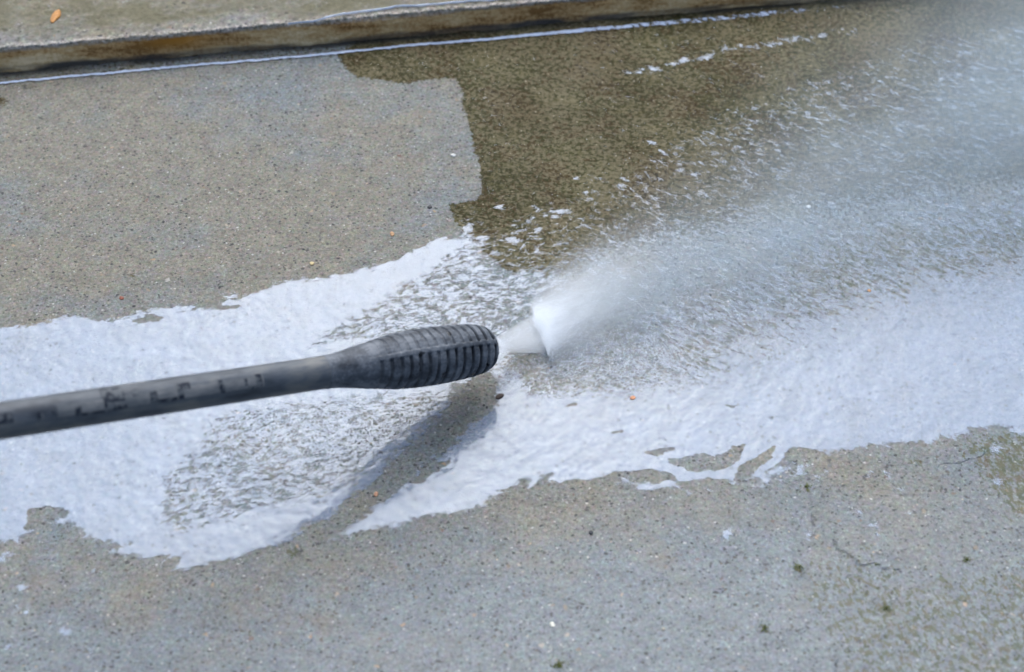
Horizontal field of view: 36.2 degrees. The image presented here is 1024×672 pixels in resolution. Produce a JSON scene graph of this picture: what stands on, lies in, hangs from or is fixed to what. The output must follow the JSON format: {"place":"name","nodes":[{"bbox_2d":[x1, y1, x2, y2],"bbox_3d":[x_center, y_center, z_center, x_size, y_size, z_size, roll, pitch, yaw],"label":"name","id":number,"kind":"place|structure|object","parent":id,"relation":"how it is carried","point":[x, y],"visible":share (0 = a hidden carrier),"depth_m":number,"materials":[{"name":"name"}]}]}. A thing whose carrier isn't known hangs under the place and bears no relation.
{"place":"outdoors","nodes":[
{"label":"outdoors","id":0,"kind":"place"},
{"bbox_2d":[0,324,498,439],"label":"pressure washer lance","id":1,"kind":"object","parent":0,"point":[425,357],"visible":1,"depth_m":1.08,"materials":[{"name":"plastic"}]},
{"bbox_2d":[0,0,1023,671],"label":"ground","id":2,"kind":"structure","parent":0,"point":[198,218],"depth_m":1.25,"materials":[{"name":"concrete"}]},
{"bbox_2d":[0,0,817,71],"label":"kerb","id":3,"kind":"structure","parent":2,"relation":"on","point":[76,33],"depth_m":1.47,"materials":[{"name":"concrete"}]},
{"bbox_2d":[50,10,60,22],"bbox_3d":[-0.428,-0.300,1.470,0.008,0.002,0.020,7,50,6],"label":"leaf","id":4,"kind":"object","parent":3,"relation":"on","point":[56,15],"visible":1,"depth_m":1.47,"materials":[{"name":"orange plant"}]},
{"bbox_2d":[288,0,494,23],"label":"water trickle","id":5,"kind":"object","parent":3,"relation":"on","point":[371,10],"visible":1,"depth_m":1.47,"materials":[{"name":"white liquid"}]},
{"bbox_2d":[0,6,838,83],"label":"water trickle","id":6,"kind":"object","parent":2,"relation":"on","point":[524,35],"visible":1,"depth_m":1.48,"materials":[{"name":"white liquid"}]},
{"bbox_2d":[495,393,503,398],"bbox_3d":[-0.009,0.047,1.210,0.008,0.002,0.005,-22,54,-18],"label":"bark crumb","id":7,"kind":"object","parent":2,"relation":"on","point":[499,396],"visible":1,"depth_m":1.21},
{"bbox_2d":[549,655,568,668],"bbox_3d":[0.032,0.222,1.063,0.016,0.002,0.013,-27,55,-21],"label":"moss tuft","id":8,"kind":"object","parent":2,"relation":"on","point":[559,663],"visible":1,"depth_m":1.06,"materials":[{"name":"green plant"}]},
{"bbox_2d":[496,17,1015,375],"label":"spray droplets","id":9,"kind":"object","parent":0,"point":[544,336],"visible":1,"depth_m":1.25,"materials":[{"name":"white liquid"}]},
{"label":"water","id":10,"kind":"structure","parent":0,"visible":0},
{"bbox_2d":[534,313,551,354],"bbox_3d":[0.027,-0.004,1.249,0.010,0.004,0.045,-12,51,-10],"label":"water froth","id":11,"kind":"object","parent":10,"relation":"on","point":[545,343],"visible":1,"depth_m":1.25,"materials":[{"name":"white liquid"}]}
]}

